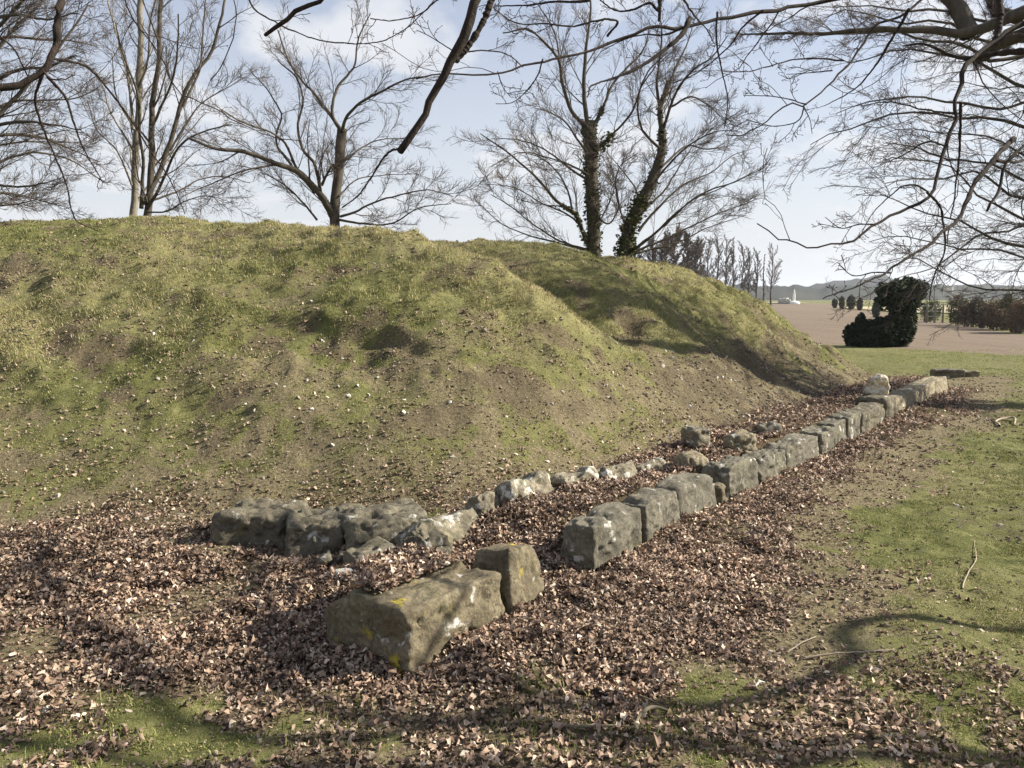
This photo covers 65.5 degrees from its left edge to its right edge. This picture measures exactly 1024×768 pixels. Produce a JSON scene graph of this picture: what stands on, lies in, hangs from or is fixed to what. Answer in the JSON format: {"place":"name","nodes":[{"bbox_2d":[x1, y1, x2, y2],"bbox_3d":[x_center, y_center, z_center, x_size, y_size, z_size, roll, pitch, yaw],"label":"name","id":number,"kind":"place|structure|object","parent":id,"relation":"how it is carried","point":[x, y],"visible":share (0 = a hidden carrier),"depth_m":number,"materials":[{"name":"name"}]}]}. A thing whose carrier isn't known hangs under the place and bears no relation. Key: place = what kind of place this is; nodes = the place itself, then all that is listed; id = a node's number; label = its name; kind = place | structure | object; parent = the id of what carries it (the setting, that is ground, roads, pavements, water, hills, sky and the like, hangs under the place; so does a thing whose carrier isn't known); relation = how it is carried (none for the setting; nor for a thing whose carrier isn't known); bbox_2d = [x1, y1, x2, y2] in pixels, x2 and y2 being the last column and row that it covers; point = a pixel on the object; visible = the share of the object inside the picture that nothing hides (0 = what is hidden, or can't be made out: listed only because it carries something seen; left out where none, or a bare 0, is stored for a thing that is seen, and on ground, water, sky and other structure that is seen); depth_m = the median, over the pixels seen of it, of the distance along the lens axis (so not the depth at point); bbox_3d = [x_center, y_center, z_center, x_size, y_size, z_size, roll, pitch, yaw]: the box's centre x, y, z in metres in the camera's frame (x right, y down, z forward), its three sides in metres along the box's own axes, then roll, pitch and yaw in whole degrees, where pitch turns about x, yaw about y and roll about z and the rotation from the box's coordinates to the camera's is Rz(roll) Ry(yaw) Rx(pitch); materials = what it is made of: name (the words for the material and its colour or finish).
{"place":"outdoors","nodes":[
{"label":"outdoors","id":0,"kind":"place"},
{"bbox_2d":[0,300,1023,767],"bbox_3d":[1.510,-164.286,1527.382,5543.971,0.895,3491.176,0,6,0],"label":"ground","id":1,"kind":"structure","parent":0,"point":[932,600],"depth_m":4.01,"materials":[{"name":"plant"}]},
{"bbox_2d":[209,498,309,548],"bbox_3d":[-1.730,0.985,5.555,0.606,0.346,0.630,0,6,0],"label":"revetment stone","id":2,"kind":"object","parent":1,"relation":"on","point":[244,521],"visible":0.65,"depth_m":5.30,"materials":[{"name":"grey stone"}]},
{"bbox_2d":[0,0,522,231],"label":"drooping tree","id":3,"kind":"object","parent":1,"relation":"on","point":[462,46],"visible":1,"depth_m":4.66,"materials":[{"name":"brown plant"}]},
{"bbox_2d":[283,507,344,556],"bbox_3d":[-1.303,1.023,5.360,0.438,0.326,0.519,0,6,0],"label":"revetment stone","id":4,"kind":"object","parent":1,"relation":"on","point":[310,532],"visible":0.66,"depth_m":5.16,"materials":[{"name":"grey stone"}]},
{"bbox_2d":[316,550,343,570],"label":"revetment stone","id":5,"kind":"object","parent":1,"relation":"on","point":[323,559],"visible":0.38,"depth_m":4.85,"materials":[{"name":"grey stone"}]},
{"bbox_2d":[342,536,395,573],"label":"revetment stone","id":6,"kind":"object","parent":1,"relation":"on","point":[374,545],"visible":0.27,"depth_m":4.82,"materials":[{"name":"grey stone"}]},
{"bbox_2d":[335,498,428,550],"bbox_3d":[-0.878,0.998,5.412,0.613,0.347,0.639,-3,7,-22],"label":"revetment stone","id":7,"kind":"object","parent":1,"relation":"on","point":[364,524],"visible":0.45,"depth_m":5.19,"materials":[{"name":"grey stone"}]},
{"bbox_2d":[325,561,504,678],"bbox_3d":[-0.486,1.177,4.119,0.651,0.402,0.754,5,8,37],"label":"kerb stone","id":8,"kind":"object","parent":1,"relation":"on","point":[411,625],"visible":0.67,"depth_m":3.85,"materials":[{"name":"beige stone"}]},
{"bbox_2d":[397,526,453,554],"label":"revetment stone","id":9,"kind":"object","parent":1,"relation":"on","point":[437,537],"visible":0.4,"depth_m":5.04,"materials":[{"name":"grey stone"}]},
{"bbox_2d":[0,216,873,521],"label":"burial mound","id":10,"kind":"object","parent":1,"relation":"on","point":[444,416],"visible":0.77,"depth_m":8.29,"materials":[{"name":"green plant"}]},
{"bbox_2d":[0,0,139,219],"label":"spreading tree","id":11,"kind":"object","parent":10,"relation":"on","point":[15,12],"visible":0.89,"depth_m":13.28,"materials":[{"name":"grey plant"}]},
{"bbox_2d":[61,0,187,215],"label":"slender tree","id":12,"kind":"object","parent":10,"relation":"on","point":[135,198],"visible":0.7,"depth_m":15.55,"materials":[{"name":"grey plant"}]},
{"bbox_2d":[89,0,276,221],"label":"multi stemmed tree","id":13,"kind":"object","parent":10,"relation":"on","point":[147,199],"visible":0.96,"depth_m":14.94,"materials":[{"name":"grey plant"}]},
{"bbox_2d":[148,0,487,231],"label":"forked tree","id":14,"kind":"object","parent":10,"relation":"on","point":[336,170],"visible":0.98,"depth_m":14.07,"materials":[{"name":"brown plant"}]},
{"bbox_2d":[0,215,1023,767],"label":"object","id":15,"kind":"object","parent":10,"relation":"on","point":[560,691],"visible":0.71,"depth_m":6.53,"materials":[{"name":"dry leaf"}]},
{"bbox_2d":[443,0,678,257],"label":"ivy clad tree","id":16,"kind":"object","parent":10,"relation":"on","point":[591,236],"visible":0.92,"depth_m":14.91,"materials":[{"name":"brown plant"}]},
{"bbox_2d":[582,0,782,260],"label":"leaning tree","id":17,"kind":"object","parent":10,"relation":"on","point":[627,241],"visible":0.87,"depth_m":15.39,"materials":[{"name":"brown plant"}]},
{"bbox_2d":[394,507,483,545],"bbox_3d":[-0.468,1.026,5.344,0.320,0.331,0.723,5,8,38],"label":"revetment stone","id":18,"kind":"object","parent":1,"relation":"on","point":[457,525],"visible":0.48,"depth_m":5.31,"materials":[{"name":"grey stone"}]},
{"bbox_2d":[465,491,500,523],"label":"revetment stone","id":19,"kind":"object","parent":1,"relation":"on","point":[483,502],"visible":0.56,"depth_m":5.58,"materials":[{"name":"grey stone"}]},
{"bbox_2d":[473,543,543,613],"bbox_3d":[-0.018,1.101,4.432,0.328,0.458,0.338,5,8,38],"label":"kerb stone","id":20,"kind":"object","parent":1,"relation":"on","point":[517,568],"visible":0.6,"depth_m":4.35,"materials":[{"name":"beige stone"}]},
{"bbox_2d":[0,215,1023,767],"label":"leaf litter","id":21,"kind":"object","parent":1,"relation":"on","point":[386,569],"visible":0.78,"depth_m":4.13,"materials":[{"name":"brown plant"}]},
{"bbox_2d":[334,568,352,579],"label":"pebble","id":22,"kind":"object","parent":21,"relation":"on","point":[341,570],"visible":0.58,"depth_m":4.06,"materials":[{"name":"white stone"}]},
{"bbox_2d":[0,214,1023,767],"bbox_3d":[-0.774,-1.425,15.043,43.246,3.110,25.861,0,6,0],"label":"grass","id":23,"kind":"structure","parent":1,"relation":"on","point":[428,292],"depth_m":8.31,"materials":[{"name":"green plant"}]},
{"bbox_2d":[494,470,553,510],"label":"revetment stone","id":24,"kind":"object","parent":1,"relation":"on","point":[524,486],"visible":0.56,"depth_m":5.75,"materials":[{"name":"grey stone"}]},
{"bbox_2d":[550,466,598,491],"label":"revetment stone","id":25,"kind":"object","parent":1,"relation":"on","point":[559,478],"visible":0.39,"depth_m":6.17,"materials":[{"name":"grey stone"}]},
{"bbox_2d":[556,721,613,726],"bbox_3d":[0.300,1.333,3.107,0.263,0.035,0.058,0,6,-4],"label":"fallen stick","id":26,"kind":"object","parent":1,"relation":"on","point":[572,725],"visible":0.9,"depth_m":3.08,"materials":[{"name":"wood"}]},
{"bbox_2d":[560,502,641,571],"bbox_3d":[0.601,1.038,5.229,0.306,0.420,0.660,5,8,37],"label":"kerb stone","id":27,"kind":"object","parent":1,"relation":"on","point":[596,537],"visible":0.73,"depth_m":5.04,"materials":[{"name":"grey stone"}]},
{"bbox_2d":[595,687,635,707],"bbox_3d":[0.443,1.316,3.334,0.208,0.030,0.030,5,8,41],"label":"fallen stick","id":28,"kind":"object","parent":1,"relation":"on","point":[597,689],"visible":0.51,"depth_m":3.38,"materials":[{"name":"brown wood"}]},
{"bbox_2d":[597,460,636,480],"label":"revetment stone","id":29,"kind":"object","parent":1,"relation":"on","point":[627,469],"visible":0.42,"depth_m":6.56,"materials":[{"name":"grey stone"}]},
{"bbox_2d":[631,693,665,707],"bbox_3d":[0.578,1.329,3.341,0.181,0.021,0.012,6,8,42],"label":"fallen stick","id":30,"kind":"object","parent":1,"relation":"on","point":[644,697],"visible":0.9,"depth_m":3.34,"materials":[{"name":"brown wood"}]},
{"bbox_2d":[620,487,679,543],"bbox_3d":[0.967,0.948,5.700,0.292,0.357,0.527,5,8,38],"label":"kerb stone","id":31,"kind":"object","parent":1,"relation":"on","point":[659,508],"visible":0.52,"depth_m":5.58,"materials":[{"name":"grey stone"}]},
{"bbox_2d":[635,458,667,475],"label":"revetment stone","id":32,"kind":"object","parent":1,"relation":"on","point":[656,463],"visible":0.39,"depth_m":6.93,"materials":[{"name":"grey stone"}]},
{"bbox_2d":[633,705,671,729],"bbox_3d":[0.540,1.332,3.188,0.244,0.029,0.080,-6,9,-44],"label":"fallen stick","id":33,"kind":"object","parent":1,"relation":"on","point":[647,708],"visible":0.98,"depth_m":3.24,"materials":[{"name":"beige wood"}]},
{"bbox_2d":[655,472,716,521],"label":"kerb stone","id":34,"kind":"object","parent":1,"relation":"on","point":[695,492],"visible":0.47,"depth_m":6.09,"materials":[{"name":"grey stone"}]},
{"bbox_2d":[673,450,708,472],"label":"revetment stone","id":35,"kind":"object","parent":1,"relation":"on","point":[699,461],"visible":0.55,"depth_m":6.88,"materials":[{"name":"beige stone"}]},
{"bbox_2d":[680,425,710,448],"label":"revetment stone","id":36,"kind":"object","parent":1,"relation":"on","point":[695,436],"visible":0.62,"depth_m":7.82,"materials":[{"name":"grey stone"}]},
{"bbox_2d":[382,0,1023,304],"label":"overhanging tree","id":37,"kind":"object","parent":1,"relation":"on","point":[999,36],"visible":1,"depth_m":5.16,"materials":[{"name":"brown plant"}]},
{"bbox_2d":[713,482,727,505],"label":"kerb stone","id":38,"kind":"object","parent":1,"relation":"on","point":[720,495],"visible":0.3,"depth_m":6.45,"materials":[{"name":"grey stone"}]},
{"bbox_2d":[701,455,758,501],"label":"kerb stone","id":39,"kind":"object","parent":1,"relation":"on","point":[735,474],"visible":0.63,"depth_m":6.70,"materials":[{"name":"grey stone"}]},
{"bbox_2d":[723,429,757,451],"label":"revetment stone","id":40,"kind":"object","parent":1,"relation":"on","point":[740,439],"visible":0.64,"depth_m":7.70,"materials":[{"name":"grey stone"}]},
{"bbox_2d":[741,449,786,483],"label":"kerb stone","id":41,"kind":"object","parent":1,"relation":"on","point":[771,463],"visible":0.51,"depth_m":7.37,"materials":[{"name":"grey stone"}]},
{"bbox_2d":[753,421,782,435],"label":"revetment stone","id":42,"kind":"object","parent":1,"relation":"on","point":[761,427],"visible":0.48,"depth_m":8.59,"materials":[{"name":"grey stone"}]},
{"bbox_2d":[763,433,818,468],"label":"kerb stone","id":43,"kind":"object","parent":1,"relation":"on","point":[799,449],"visible":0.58,"depth_m":8.02,"materials":[{"name":"grey stone"}]},
{"bbox_2d":[787,636,815,652],"bbox_3d":[1.448,1.295,3.971,0.277,0.019,0.011,-5,8,-40],"label":"fallen stick","id":44,"kind":"object","parent":1,"relation":"on","point":[791,649],"visible":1,"depth_m":3.94,"materials":[{"name":"beige wood"}]},
{"bbox_2d":[800,425,835,454],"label":"kerb stone","id":45,"kind":"object","parent":1,"relation":"on","point":[825,435],"visible":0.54,"depth_m":8.67,"materials":[{"name":"grey stone"}]},
{"bbox_2d":[816,418,846,447],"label":"kerb stone","id":46,"kind":"object","parent":1,"relation":"on","point":[839,426],"visible":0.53,"depth_m":9.09,"materials":[{"name":"grey stone"}]},
{"bbox_2d":[828,410,860,438],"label":"kerb stone","id":47,"kind":"object","parent":1,"relation":"on","point":[852,423],"visible":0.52,"depth_m":9.48,"materials":[{"name":"grey stone"}]},
{"bbox_2d":[797,649,893,660],"bbox_3d":[1.598,1.296,3.814,0.487,0.043,0.065,0,6,0],"label":"fallen stick","id":48,"kind":"object","parent":1,"relation":"on","point":[814,656],"visible":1,"depth_m":3.80,"materials":[{"name":"beige wood"}]},
{"bbox_2d":[842,402,884,434],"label":"kerb stone","id":49,"kind":"object","parent":1,"relation":"on","point":[872,414],"visible":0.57,"depth_m":10.23,"materials":[{"name":"grey stone"}]},
{"bbox_2d":[723,0,1023,345],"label":"dense tree","id":50,"kind":"object","parent":1,"relation":"on","point":[967,29],"visible":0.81,"depth_m":12.40,"materials":[{"name":"brown plant"}]},
{"bbox_2d":[855,392,895,421],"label":"kerb stone","id":51,"kind":"object","parent":1,"relation":"on","point":[888,402],"visible":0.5,"depth_m":10.87,"materials":[{"name":"grey stone"}]},
{"bbox_2d":[864,374,889,395],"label":"boulder","id":52,"kind":"object","parent":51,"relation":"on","point":[877,384],"visible":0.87,"depth_m":11.06,"materials":[{"name":"stone"}]},
{"bbox_2d":[888,376,947,412],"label":"kerb stone","id":53,"kind":"object","parent":1,"relation":"on","point":[912,393],"visible":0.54,"depth_m":12.88,"materials":[{"name":"grey stone"}]},
{"bbox_2d":[930,368,964,377],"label":"end slab","id":54,"kind":"structure","parent":1,"relation":"on","point":[951,373],"depth_m":16.99,"materials":[{"name":"grey stone"}]},
{"bbox_2d":[963,369,980,376],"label":"flat stone","id":55,"kind":"object","parent":1,"relation":"on","point":[971,373],"visible":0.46,"depth_m":16.96,"materials":[{"name":"grey stone"}]},
{"bbox_2d":[962,540,984,588],"bbox_3d":[3.025,1.167,5.154,0.120,0.046,0.985,4,7,33],"label":"fallen stick","id":56,"kind":"object","parent":1,"relation":"on","point":[971,567],"visible":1,"depth_m":5.05,"materials":[{"name":"beige wood"}]},
{"bbox_2d":[972,302,992,327],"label":"hedge shrub","id":57,"kind":"object","parent":1,"relation":"on","point":[982,324],"visible":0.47,"depth_m":44.32,"materials":[{"name":"brown plant"}]},
{"bbox_2d":[995,416,1015,426],"bbox_3d":[6.691,0.509,10.796,0.244,0.052,1.014,4,7,33],"label":"fallen stick","id":58,"kind":"object","parent":1,"relation":"on","point":[998,423],"visible":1,"depth_m":11.00,"materials":[{"name":"beige wood"}]},
{"bbox_2d":[0,0,1023,286],"label":"sky","id":59,"kind":"structure","parent":0,"point":[472,106],"materials":[{"name":"blue"}]},
{"bbox_2d":[734,284,1023,299],"bbox_3d":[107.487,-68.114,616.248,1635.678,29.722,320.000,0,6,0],"label":"hill","id":60,"kind":"structure","parent":0,"point":[804,293],"depth_m":544.56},
{"bbox_2d":[758,274,1023,288],"bbox_3d":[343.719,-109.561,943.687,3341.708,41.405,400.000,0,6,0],"label":"hill","id":61,"kind":"structure","parent":0,"point":[847,282],"depth_m":879.56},
{"bbox_2d":[767,303,1023,355],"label":"ploughed field","id":62,"kind":"structure","parent":0,"point":[814,323],"depth_m":38.92,"materials":[{"name":"soil"}]},
{"bbox_2d":[634,243,645,258],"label":"copse tree","id":63,"kind":"object","parent":62,"relation":"on","point":[639,256],"visible":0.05,"depth_m":122.02,"materials":[{"name":"grey plant"}]},
{"bbox_2d":[642,235,658,261],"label":"copse tree","id":64,"kind":"object","parent":62,"relation":"on","point":[651,251],"visible":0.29,"depth_m":122.58,"materials":[{"name":"grey plant"}]},
{"bbox_2d":[649,227,673,262],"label":"copse tree","id":65,"kind":"object","parent":62,"relation":"on","point":[663,256],"visible":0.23,"depth_m":120.26,"materials":[{"name":"grey plant"}]},
{"bbox_2d":[661,222,690,268],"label":"copse tree","id":66,"kind":"object","parent":62,"relation":"on","point":[673,256],"visible":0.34,"depth_m":116.34,"materials":[{"name":"grey plant"}]},
{"bbox_2d":[677,230,702,276],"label":"copse tree","id":67,"kind":"object","parent":62,"relation":"on","point":[690,253],"visible":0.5,"depth_m":112.16,"materials":[{"name":"grey plant"}]},
{"bbox_2d":[686,235,710,276],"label":"copse tree","id":68,"kind":"object","parent":62,"relation":"on","point":[695,265],"visible":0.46,"depth_m":118.15,"materials":[{"name":"grey plant"}]},
{"bbox_2d":[697,236,709,274],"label":"distant tree","id":69,"kind":"object","parent":62,"relation":"on","point":[703,262],"visible":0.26,"depth_m":163.02,"materials":[{"name":"grey plant"}]},
{"bbox_2d":[699,235,719,278],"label":"distant tree","id":70,"kind":"object","parent":62,"relation":"on","point":[707,261],"visible":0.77,"depth_m":160.18,"materials":[{"name":"grey plant"}]},
{"bbox_2d":[711,232,729,279],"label":"distant tree","id":71,"kind":"object","parent":62,"relation":"on","point":[719,270],"visible":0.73,"depth_m":164.00,"materials":[{"name":"grey plant"}]},
{"bbox_2d":[719,233,736,285],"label":"distant tree","id":72,"kind":"object","parent":62,"relation":"on","point":[726,270],"visible":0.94,"depth_m":161.09,"materials":[{"name":"grey plant"}]},
{"bbox_2d":[728,239,741,286],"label":"distant tree","id":73,"kind":"object","parent":62,"relation":"on","point":[735,278],"visible":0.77,"depth_m":164.32,"materials":[{"name":"grey plant"}]},
{"bbox_2d":[738,241,752,289],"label":"distant tree","id":74,"kind":"object","parent":62,"relation":"on","point":[743,280],"visible":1,"depth_m":161.28,"materials":[{"name":"grey plant"}]},
{"bbox_2d":[742,246,754,292],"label":"distant tree","id":75,"kind":"object","parent":62,"relation":"on","point":[750,277],"visible":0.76,"depth_m":163.46,"materials":[{"name":"grey plant"}]},
{"bbox_2d":[748,248,762,298],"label":"distant tree","id":76,"kind":"object","parent":62,"relation":"on","point":[755,282],"visible":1,"depth_m":160.28,"materials":[{"name":"grey plant"}]},
{"bbox_2d":[761,254,765,300],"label":"distant spike tree","id":77,"kind":"object","parent":62,"relation":"on","point":[763,289],"visible":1,"depth_m":158.69,"materials":[{"name":"grey plant"}]},
{"bbox_2d":[758,243,782,305],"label":"distant round tree","id":78,"kind":"object","parent":62,"relation":"on","point":[771,277],"visible":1,"depth_m":156.50,"materials":[{"name":"grey plant"}]},
{"bbox_2d":[777,298,790,303],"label":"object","id":79,"kind":"object","parent":62,"relation":"on","point":[784,300],"visible":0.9,"depth_m":213.20,"materials":[{"name":"stone"}]},
{"bbox_2d":[789,289,799,303],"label":"white monument","id":80,"kind":"object","parent":62,"relation":"on","point":[793,301],"visible":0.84,"depth_m":213.22,"materials":[{"name":"white stone"}]},
{"bbox_2d":[838,295,845,307],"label":"field shrub","id":81,"kind":"object","parent":62,"relation":"on","point":[841,304],"visible":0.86,"depth_m":117.24,"materials":[{"name":"green plant"}]},
{"bbox_2d":[846,294,855,308],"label":"field shrub","id":82,"kind":"object","parent":62,"relation":"on","point":[850,297],"visible":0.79,"depth_m":111.20,"materials":[{"name":"green plant"}]},
{"bbox_2d":[855,298,863,309],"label":"field shrub","id":83,"kind":"object","parent":62,"relation":"on","point":[859,307],"visible":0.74,"depth_m":103.36,"materials":[{"name":"green plant"}]},
{"bbox_2d":[871,302,880,317],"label":"field shrub","id":84,"kind":"object","parent":62,"relation":"on","point":[875,310],"visible":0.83,"depth_m":67.56,"materials":[{"name":"green plant"}]},
{"bbox_2d":[842,312,916,346],"bbox_3d":[12.802,-1.810,27.741,2.441,1.433,1.505,0,6,0],"label":"evergreen bush","id":85,"kind":"object","parent":62,"relation":"on","point":[858,332],"visible":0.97,"depth_m":27.40,"materials":[{"name":"green plant"}]},
{"bbox_2d":[873,276,930,346],"bbox_3d":[13.558,-2.446,27.815,1.838,2.657,1.835,0,6,0],"label":"ivy covered stump","id":86,"kind":"object","parent":62,"relation":"on","point":[891,303],"visible":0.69,"depth_m":27.39,"materials":[{"name":"green plant"}]},
{"bbox_2d":[918,299,941,321],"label":"hedge shrub","id":87,"kind":"object","parent":62,"relation":"on","point":[931,315],"visible":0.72,"depth_m":55.60,"materials":[{"name":"green plant"}]},
{"bbox_2d":[925,304,951,322],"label":"wire fence","id":88,"kind":"object","parent":62,"relation":"on","point":[934,319],"visible":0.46,"depth_m":53.77,"materials":[{"name":"wood"}]},
{"bbox_2d":[945,295,968,325],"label":"hedge shrub","id":89,"kind":"object","parent":62,"relation":"on","point":[954,315],"visible":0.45,"depth_m":48.68,"materials":[{"name":"brown plant"}]},
{"bbox_2d":[957,302,970,326],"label":"hedge shrub","id":90,"kind":"object","parent":62,"relation":"on","point":[962,311],"visible":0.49,"depth_m":46.74,"materials":[{"name":"brown plant"}]},
{"bbox_2d":[965,295,987,326],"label":"hedge shrub","id":91,"kind":"object","parent":62,"relation":"on","point":[972,307],"visible":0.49,"depth_m":45.73,"materials":[{"name":"brown plant"}]},
{"bbox_2d":[981,297,1003,328],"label":"hedge shrub","id":92,"kind":"object","parent":62,"relation":"on","point":[990,307],"visible":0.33,"depth_m":42.85,"materials":[{"name":"brown plant"}]},
{"bbox_2d":[985,307,1008,330],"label":"hedge shrub","id":93,"kind":"object","parent":62,"relation":"on","point":[994,320],"visible":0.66,"depth_m":41.26,"materials":[{"name":"brown plant"}]},
{"bbox_2d":[995,292,1018,329],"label":"hedge shrub","id":94,"kind":"object","parent":62,"relation":"on","point":[1004,303],"visible":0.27,"depth_m":41.73,"materials":[{"name":"brown plant"}]},
{"bbox_2d":[1001,300,1023,332],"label":"hedge shrub","id":95,"kind":"object","parent":62,"relation":"on","point":[1003,314],"visible":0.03,"depth_m":38.93,"materials":[{"name":"brown plant"}]},
{"bbox_2d":[1004,297,1023,333],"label":"hedge shrub","id":96,"kind":"object","parent":62,"relation":"on","point":[1017,322],"visible":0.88,"depth_m":37.77,"materials":[{"name":"brown plant"}]},
{"bbox_2d":[839,306,952,312],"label":"meadow strip","id":97,"kind":"object","parent":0,"point":[945,308],"visible":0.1,"depth_m":111.96,"materials":[{"name":"green plant"}]},
{"bbox_2d":[832,298,837,307],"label":"field shrub","id":98,"kind":"object","parent":97,"relation":"on","point":[834,302],"visible":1,"depth_m":124.16,"materials":[{"name":"green plant"}]}
]}

